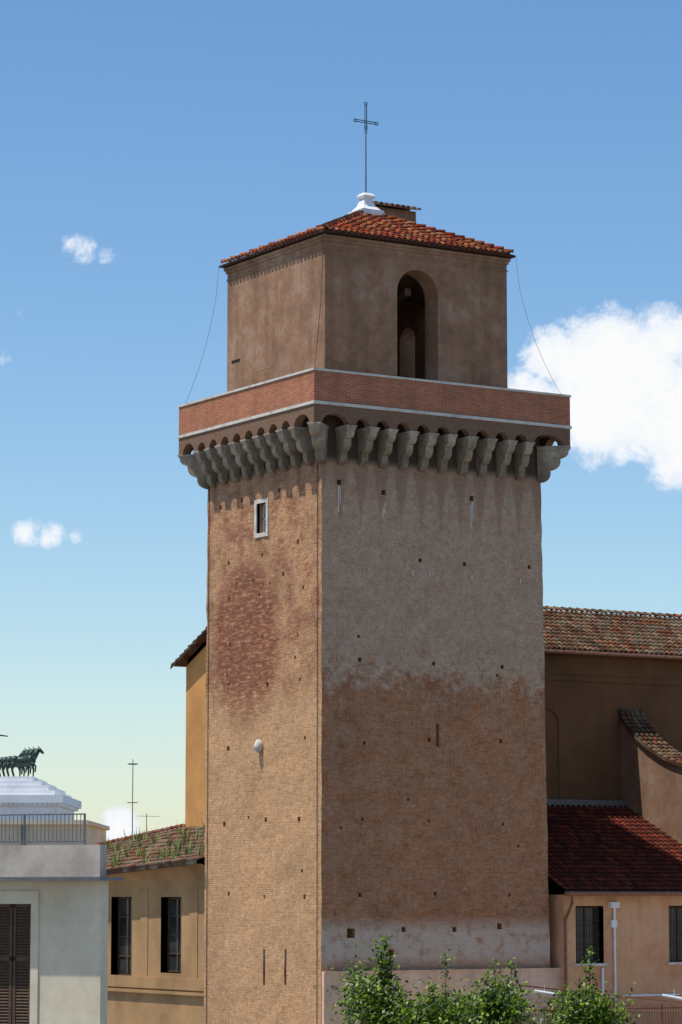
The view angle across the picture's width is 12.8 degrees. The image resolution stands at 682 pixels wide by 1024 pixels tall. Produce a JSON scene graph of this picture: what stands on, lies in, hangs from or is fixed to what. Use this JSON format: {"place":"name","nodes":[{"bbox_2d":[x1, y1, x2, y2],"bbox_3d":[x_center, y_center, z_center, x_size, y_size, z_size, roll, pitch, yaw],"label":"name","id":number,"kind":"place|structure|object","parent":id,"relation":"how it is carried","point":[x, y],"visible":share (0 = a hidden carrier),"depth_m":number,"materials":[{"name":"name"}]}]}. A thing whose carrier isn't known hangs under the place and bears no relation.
{"place":"outdoors","nodes":[
{"label":"outdoors","id":0,"kind":"place"},
{"bbox_2d":[0,845,122,1023],"bbox_3d":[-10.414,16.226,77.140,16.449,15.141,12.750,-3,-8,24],"label":"cream building","id":1,"kind":"structure","parent":0,"point":[53,934],"depth_m":69.81,"materials":[{"name":"paint"}]},
{"bbox_2d":[0,813,85,844],"bbox_3d":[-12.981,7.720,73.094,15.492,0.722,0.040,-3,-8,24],"label":"railing","id":2,"kind":"object","parent":1,"relation":"on","point":[48,841],"visible":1,"depth_m":70.41,"materials":[{"name":"grey metal"}]},
{"bbox_2d":[106,864,204,1023],"bbox_3d":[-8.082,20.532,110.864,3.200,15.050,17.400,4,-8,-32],"label":"ochre walls","id":3,"kind":"structure","parent":0,"point":[155,946],"depth_m":106.86,"materials":[{"name":"beige paint"}]},
{"bbox_2d":[91,824,203,874],"bbox_3d":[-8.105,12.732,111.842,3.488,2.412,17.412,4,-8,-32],"label":"tiled roof","id":4,"kind":"structure","parent":3,"relation":"on","point":[132,862],"depth_m":108.92,"materials":[{"name":"brown tile"}]},
{"bbox_2d":[127,763,160,834],"bbox_3d":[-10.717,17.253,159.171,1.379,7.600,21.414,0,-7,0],"label":"antennas","id":5,"kind":"object","parent":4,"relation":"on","point":[132,764],"visible":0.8,"depth_m":149.42,"materials":[{"name":"grey metal"}]},
{"bbox_2d":[92,818,204,867],"bbox_3d":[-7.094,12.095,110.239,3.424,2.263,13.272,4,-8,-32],"label":"rooftop plants","id":6,"kind":"object","parent":4,"relation":"on","point":[177,845],"visible":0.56,"depth_m":108.78,"materials":[{"name":"green plant"}]},
{"bbox_2d":[185,646,205,863],"bbox_3d":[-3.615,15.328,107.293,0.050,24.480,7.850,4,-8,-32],"label":"building wall","id":7,"kind":"structure","parent":0,"point":[195,788],"depth_m":110.86,"materials":[{"name":"orange paint"}]},
{"bbox_2d":[0,0,681,840],"label":"sky","id":8,"kind":"structure","parent":0,"point":[146,145],"materials":[{"name":"blue"}]},
{"bbox_2d":[224,234,510,391],"bbox_3d":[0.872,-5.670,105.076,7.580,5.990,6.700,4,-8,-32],"label":"belfry walls","id":9,"kind":"structure","parent":0,"point":[454,330],"depth_m":103.01,"materials":[{"name":"brown paint"}]},
{"bbox_2d":[251,366,272,384],"bbox_3d":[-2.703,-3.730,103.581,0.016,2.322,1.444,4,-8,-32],"label":"belfry blocked outline","id":10,"kind":"object","parent":9,"relation":"attached to","point":[259,370],"visible":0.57,"depth_m":103.69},
{"bbox_2d":[219,210,514,267],"bbox_3d":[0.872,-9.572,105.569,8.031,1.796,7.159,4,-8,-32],"label":"tiled roof","id":11,"kind":"structure","parent":9,"relation":"on","point":[385,228],"depth_m":103.45,"materials":[{"name":"tile"}]},
{"bbox_2d":[348,192,383,216],"bbox_3d":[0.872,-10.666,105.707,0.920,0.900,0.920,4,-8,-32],"label":"cross pedestal","id":12,"kind":"object","parent":11,"relation":"on","point":[366,204],"visible":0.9,"depth_m":105.50,"materials":[{"name":"white stone"}]},
{"bbox_2d":[353,102,377,192],"bbox_3d":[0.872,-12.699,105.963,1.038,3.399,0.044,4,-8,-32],"label":"cross","id":13,"kind":"object","parent":12,"relation":"on","point":[365,142],"visible":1,"depth_m":105.98,"materials":[{"name":"grey metal"}]},
{"bbox_2d":[377,206,415,224],"bbox_3d":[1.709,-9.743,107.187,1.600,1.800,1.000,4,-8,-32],"label":"belfry chimney","id":14,"kind":"object","parent":11,"relation":"on","point":[406,214],"visible":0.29,"depth_m":106.95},
{"bbox_2d":[373,201,420,210],"bbox_3d":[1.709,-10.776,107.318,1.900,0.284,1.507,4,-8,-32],"label":"belfry chimney cap","id":15,"kind":"object","parent":14,"relation":"on","point":[393,206],"visible":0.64,"depth_m":106.99,"materials":[{"name":"tile"}]},
{"bbox_2d":[185,232,560,402],"bbox_3d":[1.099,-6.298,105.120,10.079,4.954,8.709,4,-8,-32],"label":"belfry cables","id":16,"kind":"object","parent":9,"relation":"attached to","point":[320,307],"visible":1,"depth_m":103.96,"materials":[{"name":"grey metal"}]},
{"bbox_2d":[397,288,424,307],"bbox_3d":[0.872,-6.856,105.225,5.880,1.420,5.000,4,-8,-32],"label":"bell","id":17,"kind":"object","parent":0,"point":[403,293],"visible":0.02,"depth_m":105.99,"materials":[{"name":"black metal"}]},
{"bbox_2d":[322,968,561,1023],"bbox_3d":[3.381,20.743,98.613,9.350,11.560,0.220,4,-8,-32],"label":"tower plinth","id":18,"kind":"structure","parent":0,"point":[547,977],"depth_m":99.31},
{"bbox_2d":[518,1003,681,1023],"bbox_3d":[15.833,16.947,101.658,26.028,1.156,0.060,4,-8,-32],"label":"terrace fence","id":19,"kind":"object","parent":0,"point":[654,1008],"visible":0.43,"depth_m":98.15,"materials":[{"name":"orange metal"}]},
{"label":"ground","id":20,"kind":"structure","parent":0,"visible":0},
{"bbox_2d":[0,776,81,819],"bbox_3d":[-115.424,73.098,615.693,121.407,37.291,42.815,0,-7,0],"label":"stepped roof","id":21,"kind":"structure","parent":20,"relation":"on","point":[26,795],"depth_m":598.22,"materials":[{"name":"white stone"}]},
{"bbox_2d":[0,735,43,776],"bbox_3d":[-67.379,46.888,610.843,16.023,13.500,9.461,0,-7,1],"label":"horse statue","id":22,"kind":"object","parent":21,"relation":"on","point":[26,758],"visible":0.98,"depth_m":606.59,"materials":[{"name":"green metal"}]},
{"bbox_2d":[0,820,109,844],"bbox_3d":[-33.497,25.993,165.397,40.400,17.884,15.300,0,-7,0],"label":"pale building","id":23,"kind":"structure","parent":20,"relation":"on","point":[95,832],"depth_m":159.14,"materials":[{"name":"beige paint"}]},
{"bbox_2d":[203,415,549,1023],"bbox_3d":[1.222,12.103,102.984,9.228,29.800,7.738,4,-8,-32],"label":"tower shaft","id":24,"kind":"object","parent":20,"relation":"on","point":[390,778],"visible":0.93,"depth_m":100.42,"materials":[{"name":"brown brick"}]},
{"bbox_2d":[254,740,262,752],"bbox_3d":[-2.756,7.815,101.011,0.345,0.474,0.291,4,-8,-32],"label":"tower stone fragment","id":25,"kind":"object","parent":24,"relation":"attached to","point":[258,746],"visible":1,"depth_m":100.92,"materials":[{"name":"white stone"}]},
{"bbox_2d":[254,497,268,537],"bbox_3d":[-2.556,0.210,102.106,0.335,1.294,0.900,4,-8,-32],"label":"window frame","id":26,"kind":"structure","parent":24,"relation":"in","point":[258,502],"depth_m":102.28,"materials":[{"name":"white stone"}]},
{"bbox_2d":[206,464,317,1023],"bbox_3d":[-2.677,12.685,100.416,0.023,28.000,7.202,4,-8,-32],"label":"tower cables","id":27,"kind":"object","parent":24,"relation":"attached to","point":[207,736],"visible":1,"depth_m":103.08,"materials":[{"name":"brown metal"}]},
{"bbox_2d":[178,422,570,488],"bbox_3d":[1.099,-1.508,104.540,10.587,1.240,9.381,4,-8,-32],"label":"corbels","id":28,"kind":"object","parent":24,"relation":"attached to","point":[206,466],"visible":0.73,"depth_m":101.38,"materials":[{"name":"grey stone"}]},
{"bbox_2d":[179,403,569,454],"bbox_3d":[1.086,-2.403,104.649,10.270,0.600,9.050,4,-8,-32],"label":"corbel arches","id":29,"kind":"structure","parent":28,"relation":"on","point":[261,426],"depth_m":101.15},
{"bbox_2d":[179,370,569,434],"bbox_3d":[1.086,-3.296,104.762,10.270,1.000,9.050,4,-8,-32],"label":"parapet","id":30,"kind":"structure","parent":29,"relation":"on","point":[329,386],"depth_m":101.12,"materials":[{"name":"red brick"}]},
{"bbox_2d":[177,368,571,438],"bbox_3d":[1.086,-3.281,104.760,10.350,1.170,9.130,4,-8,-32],"label":"parapet molding","id":31,"kind":"structure","parent":30,"relation":"on","point":[366,407],"depth_m":101.10,"materials":[{"name":"stone"}]},
{"bbox_2d":[338,486,520,582],"bbox_3d":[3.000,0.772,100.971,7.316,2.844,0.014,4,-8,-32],"label":"tower lime marks","id":32,"kind":"object","parent":24,"relation":"attached to","point":[471,515],"visible":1,"depth_m":100.44},
{"bbox_2d":[188,643,681,894],"bbox_3d":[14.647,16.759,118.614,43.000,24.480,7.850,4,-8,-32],"label":"church wall","id":33,"kind":"structure","parent":20,"relation":"on","point":[589,738],"depth_m":111.75,"materials":[{"name":"brown paint"}]},
{"bbox_2d":[170,605,681,668],"bbox_3d":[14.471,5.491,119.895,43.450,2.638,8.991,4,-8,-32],"label":"tiled roof","id":34,"kind":"structure","parent":33,"relation":"on","point":[605,631],"depth_m":114.03,"materials":[{"name":"brown tile"}]},
{"bbox_2d":[544,649,681,659],"bbox_3d":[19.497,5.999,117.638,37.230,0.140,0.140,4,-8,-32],"label":"church gutter","id":35,"kind":"object","parent":34,"relation":"attached to","point":[612,654],"depth_m":111.69,"materials":[{"name":"brown metal"}]},
{"bbox_2d":[544,653,681,798],"bbox_3d":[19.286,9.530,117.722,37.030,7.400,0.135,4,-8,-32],"label":"church mouldings","id":36,"kind":"object","parent":33,"relation":"attached to","point":[612,679],"visible":0.45,"depth_m":112.09,"materials":[{"name":"brown paint"}]},
{"bbox_2d":[620,719,681,843],"bbox_3d":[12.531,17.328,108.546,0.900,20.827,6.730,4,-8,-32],"label":"buttress wall","id":37,"kind":"structure","parent":33,"relation":"attached to","point":[651,788],"depth_m":110.55,"materials":[{"name":"brown paint"}]},
{"bbox_2d":[618,709,681,766],"bbox_3d":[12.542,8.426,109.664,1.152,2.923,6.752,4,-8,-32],"label":"church buttress tiles","id":38,"kind":"object","parent":37,"relation":"on","point":[639,727],"visible":1,"depth_m":111.56,"materials":[{"name":"brown tile"}]},
{"bbox_2d":[548,895,681,1023],"bbox_3d":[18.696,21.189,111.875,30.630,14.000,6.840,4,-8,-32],"label":"wing walls","id":39,"kind":"structure","parent":20,"relation":"on","point":[648,944],"depth_m":103.05,"materials":[{"name":"beige paint"}]},
{"bbox_2d":[547,804,681,890],"bbox_3d":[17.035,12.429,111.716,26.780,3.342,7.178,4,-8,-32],"label":"wing roof","id":40,"kind":"structure","parent":39,"relation":"on","point":[604,848],"depth_m":106.39,"materials":[{"name":"red tile"}]},
{"bbox_2d":[547,799,626,807],"bbox_3d":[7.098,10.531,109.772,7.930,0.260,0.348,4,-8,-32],"label":"roof flashing","id":41,"kind":"object","parent":40,"relation":"on","point":[597,803],"visible":0.36,"depth_m":110.73,"materials":[{"name":"grey metal"}]},
{"bbox_2d":[564,891,681,996],"bbox_3d":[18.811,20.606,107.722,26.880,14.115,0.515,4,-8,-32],"label":"wing gutter pipes","id":42,"kind":"object","parent":39,"relation":"attached to","point":[572,894],"visible":1,"depth_m":101.97,"materials":[{"name":"brown metal"}]},
{"bbox_2d":[601,902,679,1021],"bbox_3d":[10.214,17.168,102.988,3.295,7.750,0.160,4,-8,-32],"label":"white wing pipes","id":43,"kind":"object","parent":39,"relation":"attached to","point":[614,906],"visible":0.75,"depth_m":102.75,"materials":[{"name":"white metal"}]},
{"bbox_3d":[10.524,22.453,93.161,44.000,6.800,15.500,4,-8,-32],"label":"garden terrace","id":44,"kind":"object","parent":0,"visible":0},
{"bbox_2d":[313,933,447,1023],"bbox_3d":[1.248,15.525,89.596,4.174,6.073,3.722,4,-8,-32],"label":"shrub","id":45,"kind":"object","parent":44,"relation":"on","point":[365,1000],"visible":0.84,"depth_m":89.43,"materials":[{"name":"green plant"}]},
{"bbox_2d":[367,949,497,1023],"bbox_3d":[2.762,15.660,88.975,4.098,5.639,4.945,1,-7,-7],"label":"shrub","id":46,"kind":"object","parent":44,"relation":"on","point":[433,1010],"visible":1,"depth_m":88.15,"materials":[{"name":"green plant"}]},
{"bbox_2d":[420,957,560,1023],"bbox_3d":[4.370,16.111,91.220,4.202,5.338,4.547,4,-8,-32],"label":"shrub","id":47,"kind":"object","parent":44,"relation":"on","point":[503,1003],"visible":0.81,"depth_m":90.77,"materials":[{"name":"green plant"}]},
{"bbox_2d":[478,984,681,1023],"bbox_3d":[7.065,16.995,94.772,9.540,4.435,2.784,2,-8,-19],"label":"pergola pipes","id":48,"kind":"object","parent":44,"relation":"on","point":[615,998],"visible":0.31,"depth_m":95.44,"materials":[{"name":"grey metal"}]},
{"bbox_2d":[535,984,681,999],"bbox_3d":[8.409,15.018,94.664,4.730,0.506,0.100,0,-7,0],"label":"pergola lamps","id":49,"kind":"object","parent":48,"relation":"attached to","point":[663,995],"visible":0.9,"depth_m":94.62,"materials":[{"name":"white paint"}]},
{"bbox_2d":[528,945,641,1023],"bbox_3d":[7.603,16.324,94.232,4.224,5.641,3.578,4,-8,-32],"label":"shrub","id":50,"kind":"object","parent":44,"relation":"on","point":[588,1007],"visible":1,"depth_m":93.98,"materials":[{"name":"green plant"}]}
]}

